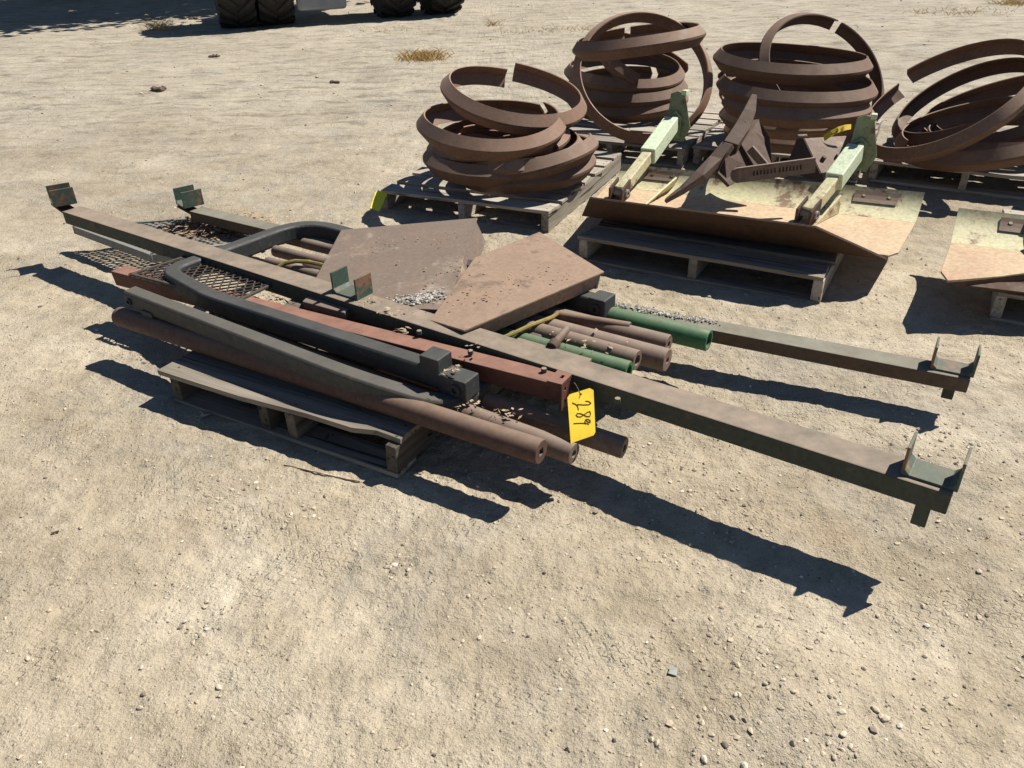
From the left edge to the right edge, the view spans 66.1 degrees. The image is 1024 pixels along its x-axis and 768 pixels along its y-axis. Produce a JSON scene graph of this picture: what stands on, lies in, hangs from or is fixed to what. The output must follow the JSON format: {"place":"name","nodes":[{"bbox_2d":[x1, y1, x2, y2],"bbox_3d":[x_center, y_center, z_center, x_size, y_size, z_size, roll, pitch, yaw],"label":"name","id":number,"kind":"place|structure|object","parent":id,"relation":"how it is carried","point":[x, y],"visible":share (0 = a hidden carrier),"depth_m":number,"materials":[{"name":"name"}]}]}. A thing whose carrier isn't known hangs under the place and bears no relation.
{"place":"outdoors","nodes":[
{"label":"outdoors","id":0,"kind":"place"},
{"bbox_2d":[353,25,435,35],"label":"dry grass","id":1,"kind":"structure","parent":0,"point":[384,30],"depth_m":11.49,"materials":[{"name":"plant"}]},
{"bbox_2d":[0,0,1023,767],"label":"ground","id":2,"kind":"structure","parent":0,"point":[206,96],"depth_m":2.28,"materials":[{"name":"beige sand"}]},
{"bbox_2d":[150,86,165,91],"bbox_3d":[-3.533,-2.942,7.849,0.149,0.055,0.127,-2,31,0],"label":"dirt clod","id":3,"kind":"object","parent":2,"relation":"on","point":[159,89],"visible":1,"depth_m":7.82,"materials":[{"name":"brown soil"}]},
{"bbox_2d":[135,12,184,31],"bbox_3d":[-5.479,-5.615,12.201,0.816,0.266,0.695,-2,31,0],"label":"dry grass tuft","id":4,"kind":"object","parent":2,"relation":"on","point":[162,26],"visible":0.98,"depth_m":12.19,"materials":[{"name":"plant"}]},
{"bbox_2d":[72,218,282,262],"bbox_3d":[-1.701,-0.743,3.950,1.084,0.040,0.503,18,36,29],"label":"tray","id":5,"kind":"object","parent":2,"relation":"on","point":[144,254],"visible":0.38,"depth_m":3.89,"materials":[{"name":"metal"}]},
{"bbox_2d":[155,208,281,241],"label":"leaf litter","id":6,"kind":"object","parent":5,"relation":"in","point":[194,225],"visible":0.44,"depth_m":3.95,"materials":[{"name":"brown plant"}]},
{"bbox_2d":[196,412,209,420],"bbox_3d":[-1.057,0.110,2.692,0.015,0.016,0.050,25,40,36],"label":"wood chip","id":7,"kind":"object","parent":2,"relation":"on","point":[201,416],"visible":1,"depth_m":2.69,"materials":[{"name":"wood"}]},
{"bbox_2d":[208,54,219,57],"bbox_3d":[-3.656,-4.032,9.671,0.141,0.052,0.107,-2,31,0],"label":"dirt clod","id":8,"kind":"object","parent":2,"relation":"on","point":[213,56],"visible":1,"depth_m":9.64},
{"bbox_2d":[157,299,440,478],"bbox_3d":[-0.493,-0.161,3.014,1.014,0.129,1.228,15,35,25],"label":"wooden pallet","id":9,"kind":"object","parent":2,"relation":"on","point":[285,410],"visible":0.17,"depth_m":2.56,"materials":[{"name":"wood"}]},
{"bbox_2d":[233,279,302,302],"bbox_3d":[-0.979,-0.392,3.161,0.425,0.041,0.042,19,37,30],"label":"steel rod","id":10,"kind":"object","parent":9,"relation":"on","point":[274,292],"visible":0.11,"depth_m":3.12,"materials":[{"name":"green paint"}]},
{"bbox_2d":[263,257,319,276],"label":"steel pipe","id":11,"kind":"object","parent":9,"relation":"on","point":[302,269],"visible":0.26,"depth_m":3.28,"materials":[{"name":"brown metal"}]},
{"bbox_2d":[300,238,332,254],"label":"steel pipe","id":12,"kind":"object","parent":9,"relation":"on","point":[315,246],"visible":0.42,"depth_m":3.55,"materials":[{"name":"brown metal"}]},
{"bbox_2d":[207,390,437,440],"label":"leaf litter","id":13,"kind":"object","parent":9,"relation":"in","point":[327,436],"visible":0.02,"depth_m":2.51,"materials":[{"name":"brown plant"}]},
{"bbox_2d":[111,307,546,463],"bbox_3d":[-0.707,-0.035,2.596,1.831,0.073,0.074,16,35,26],"label":"steel pipe","id":14,"kind":"object","parent":9,"relation":"on","point":[499,438],"visible":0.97,"depth_m":2.40,"materials":[{"name":"brown metal"}]},
{"bbox_2d":[123,286,566,411],"bbox_3d":[-0.612,-0.284,2.941,1.486,0.154,0.907,15,35,25],"label":"bent frame","id":15,"kind":"object","parent":14,"relation":"on","point":[304,362],"visible":0.54,"depth_m":2.57,"materials":[{"name":"grey paint"}]},
{"bbox_2d":[517,338,591,361],"bbox_3d":[0.132,-0.103,2.598,0.281,0.025,0.042,16,35,27],"label":"flat bar","id":16,"kind":"object","parent":15,"relation":"on","point":[565,352],"visible":0.24,"depth_m":2.59,"materials":[{"name":"brown metal"}]},
{"bbox_2d":[208,313,578,463],"bbox_3d":[-0.477,-0.021,2.604,1.555,0.104,0.066,17,36,28],"label":"steel pipe","id":17,"kind":"object","parent":9,"relation":"on","point":[562,449],"visible":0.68,"depth_m":2.35,"materials":[{"name":"brown metal"}]},
{"bbox_2d":[184,295,627,418],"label":"leaf litter","id":18,"kind":"object","parent":17,"relation":"on","point":[450,369],"visible":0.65,"depth_m":2.63,"materials":[{"name":"beige plant"}]},
{"bbox_2d":[305,274,632,373],"bbox_3d":[-0.244,-0.231,2.892,1.470,0.069,0.068,17,36,28],"label":"steel pipe","id":19,"kind":"object","parent":9,"relation":"on","point":[619,364],"visible":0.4,"depth_m":2.60,"materials":[{"name":"metal"}]},
{"bbox_2d":[547,326,569,348],"bbox_3d":[0.159,-0.151,2.647,0.040,0.050,0.118,16,35,26],"label":"handle pin","id":20,"kind":"object","parent":19,"relation":"on","point":[558,339],"visible":0.96,"depth_m":2.63,"materials":[{"name":"metal"}]},
{"bbox_2d":[302,260,641,369],"bbox_3d":[-0.229,-0.287,2.975,1.549,0.071,0.070,18,36,29],"label":"steel pipe","id":21,"kind":"object","parent":9,"relation":"on","point":[633,355],"visible":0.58,"depth_m":2.66,"materials":[{"name":"brown metal"}]},
{"bbox_2d":[277,259,322,266],"bbox_3d":[-0.799,-0.482,3.253,0.363,0.048,0.050,5,32,11],"label":"hose","id":22,"kind":"object","parent":21,"relation":"on","point":[300,261],"visible":0.62,"depth_m":3.27,"materials":[{"name":"yellow rubber"}]},
{"bbox_2d":[353,361,628,457],"bbox_3d":[-0.096,0.050,2.489,0.970,0.129,0.066,14,35,25],"label":"steel pipe","id":23,"kind":"object","parent":9,"relation":"on","point":[608,442],"visible":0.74,"depth_m":2.38,"materials":[{"name":"brown metal"}]},
{"bbox_2d":[111,266,575,410],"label":"red beam","id":24,"kind":"structure","parent":23,"relation":"on","point":[556,386],"depth_m":2.50,"materials":[{"name":"metal"}]},
{"bbox_2d":[128,255,271,298],"bbox_3d":[-1.218,-0.421,3.115,0.604,0.011,0.249,16,35,26],"label":"metal mesh","id":25,"kind":"object","parent":24,"relation":"on","point":[140,274],"visible":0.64,"depth_m":3.11,"materials":[{"name":"brown metal"}]},
{"bbox_2d":[303,296,349,318],"bbox_3d":[-0.681,-0.277,2.874,0.216,0.034,0.048,19,37,31],"label":"angle iron","id":26,"kind":"object","parent":24,"relation":"on","point":[318,305],"visible":1,"depth_m":2.86,"materials":[{"name":"brown metal"}]},
{"bbox_2d":[45,182,972,527],"bbox_3d":[-0.606,-0.304,2.859,4.032,0.215,0.167,19,37,30],"label":"steel rail","id":27,"kind":"object","parent":24,"relation":"on","point":[925,488],"visible":1,"depth_m":2.30,"materials":[{"name":"grey metal"}]},
{"bbox_2d":[431,232,603,331],"bbox_3d":[-0.029,-0.373,2.939,0.776,0.087,0.478,-24,38,-33],"label":"steel plate","id":28,"kind":"object","parent":27,"relation":"on","point":[529,295],"visible":0.9,"depth_m":2.86,"materials":[{"name":"brown metal"}]},
{"bbox_2d":[567,383,594,443],"bbox_3d":[0.200,0.082,2.260,0.079,0.123,0.136,-2,31,0],"label":"paper tag","id":29,"kind":"object","parent":24,"relation":"hanging from","point":[581,413],"visible":1,"depth_m":2.27,"materials":[{"name":"yellow paper"}]},
{"bbox_2d":[173,184,981,399],"bbox_3d":[-0.114,-0.467,3.260,3.616,0.238,0.146,15,35,25],"label":"steel rail","id":30,"kind":"object","parent":9,"relation":"on","point":[950,377],"visible":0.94,"depth_m":2.71,"materials":[{"name":"grey metal"}]},
{"bbox_2d":[316,218,484,313],"bbox_3d":[-0.442,-0.443,3.157,0.656,0.142,0.946,-2,31,0],"label":"steel plate","id":31,"kind":"object","parent":30,"relation":"on","point":[356,252],"visible":0.68,"depth_m":3.21,"materials":[{"name":"brown metal"}]},
{"bbox_2d":[386,287,446,304],"bbox_3d":[-0.348,-0.312,2.855,0.228,0.019,0.121,-7,31,-9],"label":"gravel heap","id":32,"kind":"object","parent":31,"relation":"on","point":[425,297],"visible":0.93,"depth_m":2.85,"materials":[{"name":"grey gravel"}]},
{"bbox_2d":[413,305,440,311],"bbox_3d":[-0.296,-0.266,2.770,0.122,0.015,0.030,3,31,7],"label":"flat scrap","id":33,"kind":"object","parent":31,"relation":"on","point":[430,308],"visible":0.74,"depth_m":2.76,"materials":[{"name":"brown metal"}]},
{"bbox_2d":[342,232,569,277],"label":"rust flakes","id":34,"kind":"object","parent":31,"relation":"on","point":[446,241],"visible":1,"depth_m":3.27,"materials":[{"name":"brown metal"}]},
{"bbox_2d":[389,256,564,305],"bbox_3d":[-0.193,-0.376,2.894,0.703,0.051,0.433,14,34,24],"label":"grit","id":35,"kind":"object","parent":31,"relation":"on","point":[472,286],"visible":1,"depth_m":2.82,"materials":[{"name":"grey stone"}]},
{"bbox_2d":[615,301,720,324],"bbox_3d":[0.529,-0.271,2.940,0.506,0.011,0.076,15,35,25],"label":"grit","id":36,"kind":"object","parent":30,"relation":"on","point":[678,315],"visible":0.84,"depth_m":2.92,"materials":[{"name":"grey gravel"}]},
{"bbox_2d":[525,314,671,371],"bbox_3d":[-0.121,-0.278,2.979,1.516,0.082,0.080,17,36,28],"label":"steel pipe","id":37,"kind":"object","parent":9,"relation":"on","point":[656,357],"visible":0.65,"depth_m":2.65,"materials":[{"name":"brown metal"}]},
{"bbox_2d":[271,245,326,262],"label":"steel pipe","id":38,"kind":"object","parent":37,"relation":"on","point":[281,252],"visible":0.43,"depth_m":3.40,"materials":[{"name":"brown metal"}]},
{"bbox_2d":[548,306,671,347],"bbox_3d":[-0.058,-0.316,3.023,1.403,0.067,0.068,17,36,28],"label":"steel pipe","id":39,"kind":"object","parent":9,"relation":"on","point":[649,336],"visible":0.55,"depth_m":2.73,"materials":[{"name":"brown metal"}]},
{"bbox_2d":[505,308,563,336],"bbox_3d":[0.078,-0.210,2.768,0.044,0.041,0.349,26,40,37],"label":"hose","id":40,"kind":"object","parent":39,"relation":"on","point":[532,324],"visible":0.73,"depth_m":2.73,"materials":[{"name":"yellow rubber"}]},
{"bbox_2d":[537,309,631,326],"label":"steel pipe","id":41,"kind":"object","parent":39,"relation":"on","point":[571,317],"visible":0.48,"depth_m":2.81,"materials":[{"name":"brown metal"}]},
{"bbox_2d":[567,307,712,350],"bbox_3d":[0.004,-0.358,3.105,1.604,0.082,0.078,17,35,27],"label":"steel pipe","id":42,"kind":"object","parent":9,"relation":"on","point":[691,336],"visible":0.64,"depth_m":2.77,"materials":[{"name":"green metal"}]},
{"bbox_2d":[164,221,615,401],"bbox_3d":[-0.548,-0.370,3.010,1.664,0.140,0.872,19,37,30],"label":"bent frame","id":43,"kind":"object","parent":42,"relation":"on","point":[429,366],"visible":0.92,"depth_m":2.75,"materials":[{"name":"grey paint"}]},
{"bbox_2d":[284,464,360,481],"bbox_3d":[-0.586,0.273,2.420,0.267,0.010,0.013,9,33,17],"label":"twig","id":44,"kind":"object","parent":2,"relation":"on","point":[322,473],"visible":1,"depth_m":2.41,"materials":[{"name":"brown wood"}]},
{"bbox_2d":[214,0,464,27],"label":"tractor","id":45,"kind":"object","parent":2,"relation":"on","point":[240,13],"visible":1,"depth_m":12.18,"materials":[{"name":"rubber"}]},
{"bbox_2d":[392,45,456,63],"bbox_3d":[-1.046,-3.877,9.221,0.818,0.158,0.608,-8,32,-11],"label":"dry grass tuft","id":46,"kind":"object","parent":2,"relation":"on","point":[423,56],"visible":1,"depth_m":9.17,"materials":[{"name":"plant"}]},
{"bbox_2d":[483,16,506,26],"bbox_3d":[-0.256,-5.449,11.788,0.345,0.165,0.484,23,39,35],"label":"dry grass tuft","id":47,"kind":"object","parent":2,"relation":"on","point":[492,24],"visible":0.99,"depth_m":11.79,"materials":[{"name":"plant"}]},
{"bbox_2d":[381,151,621,232],"bbox_3d":[-0.022,-1.229,4.759,1.059,0.129,1.222,12,34,22],"label":"wooden pallet","id":48,"kind":"object","parent":2,"relation":"on","point":[555,210],"visible":0.48,"depth_m":4.38,"materials":[{"name":"grey wood"}]},
{"bbox_2d":[370,190,386,210],"bbox_3d":[-0.736,-1.014,4.352,0.059,0.074,0.143,3,31,8],"label":"paper tag","id":49,"kind":"object","parent":48,"relation":"attached to","point":[378,200],"visible":1,"depth_m":4.35,"materials":[{"name":"yellow paper"}]},
{"bbox_2d":[463,154,595,193],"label":"broken ring","id":50,"kind":"object","parent":48,"relation":"on","point":[577,174],"visible":0.34,"depth_m":4.18,"materials":[{"name":"brown metal"}]},
{"bbox_2d":[423,129,556,186],"bbox_3d":[-0.090,-1.278,4.433,0.819,0.165,0.797,-2,31,0],"label":"broken ring","id":51,"kind":"object","parent":50,"relation":"on","point":[461,173],"visible":0.45,"depth_m":4.15,"materials":[{"name":"brown metal"}]},
{"bbox_2d":[427,113,569,163],"bbox_3d":[-0.078,-1.375,4.433,0.811,0.188,0.824,-2,31,0],"label":"broken ring","id":52,"kind":"object","parent":51,"relation":"on","point":[560,143],"visible":0.23,"depth_m":4.24,"materials":[{"name":"brown metal"}]},
{"bbox_2d":[416,99,565,160],"bbox_3d":[-0.112,-1.411,4.326,0.820,0.185,0.816,-2,31,0],"label":"broken ring","id":53,"kind":"object","parent":52,"relation":"on","point":[443,140],"visible":0.83,"depth_m":4.08,"materials":[{"name":"brown metal"}]},
{"bbox_2d":[440,62,586,134],"bbox_3d":[0.014,-1.637,4.487,0.830,0.289,0.828,-2,31,0],"label":"broken ring","id":54,"kind":"object","parent":53,"relation":"on","point":[481,114],"visible":0.96,"depth_m":4.36,"materials":[{"name":"brown metal"}]},
{"bbox_2d":[492,133,598,180],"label":"broken ring","id":55,"kind":"object","parent":50,"relation":"on","point":[564,160],"visible":0.48,"depth_m":4.11,"materials":[{"name":"brown metal"}]},
{"bbox_2d":[458,124,582,174],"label":"broken ring","id":56,"kind":"object","parent":55,"relation":"on","point":[515,166],"visible":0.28,"depth_m":4.10,"materials":[{"name":"brown metal"}]},
{"bbox_2d":[569,107,721,167],"bbox_3d":[0.920,-1.848,5.748,1.048,0.129,1.220,14,34,23],"label":"wooden pallet","id":57,"kind":"object","parent":2,"relation":"on","point":[704,124],"visible":0.38,"depth_m":5.43,"materials":[{"name":"wood"}]},
{"bbox_2d":[569,95,688,123],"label":"broken ring","id":58,"kind":"object","parent":57,"relation":"on","point":[634,114],"visible":0.23,"depth_m":5.58,"materials":[{"name":"brown metal"}]},
{"bbox_2d":[569,66,687,107],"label":"broken ring","id":59,"kind":"object","parent":58,"relation":"on","point":[609,99],"visible":0.41,"depth_m":5.58,"materials":[{"name":"brown metal"}]},
{"bbox_2d":[564,54,684,93],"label":"broken ring","id":60,"kind":"object","parent":59,"relation":"on","point":[605,83],"visible":0.72,"depth_m":5.62,"materials":[{"name":"brown metal"}]},
{"bbox_2d":[600,32,687,85],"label":"broken ring","id":61,"kind":"object","parent":60,"relation":"on","point":[618,68],"visible":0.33,"depth_m":5.53,"materials":[{"name":"brown metal"}]},
{"bbox_2d":[573,11,712,143],"bbox_3d":[0.871,-2.048,5.239,0.939,0.725,0.681,-2,31,0],"label":"broken ring","id":62,"kind":"object","parent":57,"relation":"on","point":[597,118],"visible":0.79,"depth_m":5.23,"materials":[{"name":"brown metal"}]},
{"bbox_2d":[572,22,705,60],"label":"broken ring","id":63,"kind":"object","parent":62,"relation":"on","point":[642,41],"visible":0.98,"depth_m":4.88,"materials":[{"name":"brown metal"}]},
{"bbox_2d":[668,666,677,675],"bbox_3d":[0.358,0.639,1.754,0.019,0.008,0.020,8,32,16],"label":"glass shard","id":64,"kind":"object","parent":2,"relation":"on","point":[672,670],"visible":1,"depth_m":1.75,"materials":[{"name":"white glass"}]},
{"bbox_2d":[701,755,706,763],"bbox_3d":[0.384,0.750,1.575,0.012,0.011,0.018,-2,31,0],"label":"stone","id":65,"kind":"object","parent":2,"relation":"on","point":[703,758],"visible":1,"depth_m":1.57,"materials":[{"name":"beige stone"}]},
{"bbox_2d":[577,219,843,303],"bbox_3d":[1.077,-0.770,3.948,1.153,0.129,1.101,15,35,25],"label":"wooden pallet","id":66,"kind":"object","parent":2,"relation":"on","point":[701,251],"visible":0.35,"depth_m":3.57,"materials":[{"name":"grey wood"}]},
{"bbox_2d":[582,89,924,259],"bbox_3d":[1.172,-1.062,3.837,1.515,0.436,1.195,17,36,28],"label":"scraper blade","id":67,"kind":"object","parent":66,"relation":"on","point":[833,212],"visible":1,"depth_m":3.79,"materials":[{"name":"green paint"}]},
{"bbox_2d":[664,94,771,202],"bbox_3d":[1.113,-1.139,3.880,0.699,0.417,0.356,-26,39,-34],"label":"plow shank","id":68,"kind":"object","parent":67,"relation":"on","point":[746,142],"visible":0.87,"depth_m":3.85,"materials":[{"name":"brown metal"}]},
{"bbox_2d":[730,157,815,182],"bbox_3d":[1.219,-0.998,3.675,0.399,0.100,0.028,-4,31,-4],"label":"slotted bar","id":69,"kind":"object","parent":67,"relation":"on","point":[748,173],"visible":1,"depth_m":3.67,"materials":[{"name":"brown metal"}]},
{"bbox_2d":[788,134,845,182],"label":"sweep wing","id":70,"kind":"structure","parent":67,"relation":"on","point":[825,154],"depth_m":4.05,"materials":[{"name":"brown metal"}]},
{"bbox_2d":[823,124,850,140],"bbox_3d":[1.686,-1.299,4.071,0.137,0.077,0.032,-3,31,-2],"label":"paper tag","id":71,"kind":"object","parent":70,"relation":"on","point":[829,134],"visible":1,"depth_m":4.06,"materials":[{"name":"yellow"}]},
{"bbox_2d":[741,761,747,767],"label":"stone","id":72,"kind":"object","parent":2,"relation":"on","point":[744,764],"visible":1,"depth_m":1.56,"materials":[{"name":"beige stone"}]},
{"bbox_2d":[692,119,883,183],"bbox_3d":[1.916,-1.666,5.401,1.050,0.129,1.232,14,34,24],"label":"wooden pallet","id":73,"kind":"object","parent":2,"relation":"on","point":[715,137],"visible":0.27,"depth_m":5.15,"materials":[{"name":"wood"}]},
{"bbox_2d":[724,125,852,153],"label":"broken ring","id":74,"kind":"object","parent":73,"relation":"on","point":[783,146],"visible":0.09,"depth_m":4.75,"materials":[{"name":"brown metal"}]},
{"bbox_2d":[719,107,875,140],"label":"broken ring","id":75,"kind":"object","parent":74,"relation":"on","point":[730,121],"visible":0.23,"depth_m":4.65,"materials":[{"name":"brown metal"}]},
{"bbox_2d":[719,77,871,128],"bbox_3d":[1.745,-1.760,4.876,0.911,0.191,0.924,-2,31,0],"label":"broken ring","id":76,"kind":"object","parent":75,"relation":"on","point":[803,118],"visible":0.43,"depth_m":4.56,"materials":[{"name":"brown metal"}]},
{"bbox_2d":[716,59,877,107],"bbox_3d":[1.748,-1.849,4.850,0.952,0.181,0.923,-2,31,0],"label":"broken ring","id":77,"kind":"object","parent":76,"relation":"on","point":[863,91],"visible":0.64,"depth_m":4.55,"materials":[{"name":"brown metal"}]},
{"bbox_2d":[713,42,872,85],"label":"broken ring","id":78,"kind":"object","parent":77,"relation":"on","point":[835,66],"visible":0.91,"depth_m":4.68,"materials":[{"name":"brown metal"}]},
{"bbox_2d":[758,12,883,106],"bbox_3d":[1.994,-1.977,5.046,0.892,0.683,0.646,-2,31,0],"label":"broken ring","id":79,"kind":"object","parent":74,"relation":"on","point":[855,40],"visible":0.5,"depth_m":5.14,"materials":[{"name":"brown metal"}]},
{"bbox_2d":[838,708,846,714],"bbox_3d":[0.693,0.691,1.655,0.020,0.012,0.015,-19,35,-26],"label":"stone","id":80,"kind":"object","parent":2,"relation":"on","point":[841,711],"visible":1,"depth_m":1.65,"materials":[{"name":"beige stone"}]},
{"bbox_2d":[840,731,846,736],"bbox_3d":[0.676,0.713,1.605,0.012,0.010,0.016,25,40,36],"label":"stone","id":81,"kind":"object","parent":2,"relation":"on","point":[843,733],"visible":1,"depth_m":1.60,"materials":[{"name":"beige stone"}]},
{"bbox_2d":[871,705,879,712],"bbox_3d":[0.767,0.687,1.659,0.015,0.011,0.019,-2,31,0],"label":"stone","id":82,"kind":"object","parent":2,"relation":"on","point":[875,709],"visible":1,"depth_m":1.66,"materials":[{"name":"beige stone"}]},
{"bbox_2d":[881,715,889,721],"bbox_3d":[0.777,0.697,1.637,0.019,0.012,0.014,-22,37,-30],"label":"stone","id":83,"kind":"object","parent":2,"relation":"on","point":[885,718],"visible":1,"depth_m":1.63,"materials":[{"name":"beige stone"}]},
{"bbox_2d":[868,119,1023,199],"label":"wooden pallet","id":84,"kind":"object","parent":2,"relation":"on","point":[1014,172],"visible":0.16,"depth_m":4.60,"materials":[{"name":"grey wood"}]},
{"bbox_2d":[931,123,942,131],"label":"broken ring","id":85,"kind":"object","parent":84,"relation":"on","point":[936,127],"visible":0.06,"depth_m":4.92,"materials":[{"name":"brown metal"}]},
{"bbox_2d":[872,39,1023,162],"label":"broken ring","id":86,"kind":"object","parent":84,"relation":"on","point":[1006,113],"visible":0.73,"depth_m":4.49,"materials":[{"name":"brown metal"}]},
{"bbox_2d":[894,96,1023,171],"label":"broken ring","id":87,"kind":"object","parent":84,"relation":"on","point":[986,160],"visible":0.79,"depth_m":4.42,"materials":[{"name":"brown metal"}]},
{"bbox_2d":[892,57,1023,145],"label":"broken ring","id":88,"kind":"object","parent":87,"relation":"on","point":[918,102],"visible":0.66,"depth_m":4.95,"materials":[{"name":"brown metal"}]},
{"bbox_2d":[921,75,1023,141],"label":"broken ring","id":89,"kind":"object","parent":84,"relation":"on","point":[1007,87],"visible":0.49,"depth_m":5.03,"materials":[{"name":"brown metal"}]},
{"bbox_2d":[926,115,1023,150],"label":"broken ring","id":90,"kind":"object","parent":84,"relation":"on","point":[976,146],"visible":0.16,"depth_m":4.47,"materials":[{"name":"brown metal"}]},
{"bbox_2d":[986,0,1023,5],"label":"dry grass tuft","id":91,"kind":"object","parent":2,"relation":"on","point":[1014,2],"visible":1,"depth_m":12.51,"materials":[{"name":"plant"}]},
{"bbox_2d":[989,209,1023,325],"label":"wooden pallet","id":92,"kind":"object","parent":2,"relation":"on","point":[998,312],"visible":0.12,"depth_m":3.15,"materials":[{"name":"grey wood"}]},
{"bbox_2d":[940,208,1023,293],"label":"scraper blade","id":93,"kind":"object","parent":92,"relation":"on","point":[986,250],"visible":1,"depth_m":3.28,"materials":[{"name":"green paint"}]},
{"bbox_2d":[493,26,586,36],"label":"dry grass","id":94,"kind":"structure","parent":0,"point":[531,30],"depth_m":11.05,"materials":[{"name":"plant"}]},
{"bbox_2d":[549,22,629,33],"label":"dry grass","id":95,"kind":"structure","parent":0,"point":[567,28],"depth_m":11.04,"materials":[{"name":"plant"}]},
{"bbox_2d":[894,4,1019,15],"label":"dry grass","id":96,"kind":"structure","parent":0,"point":[958,11],"depth_m":11.84,"materials":[{"name":"plant"}]}
]}

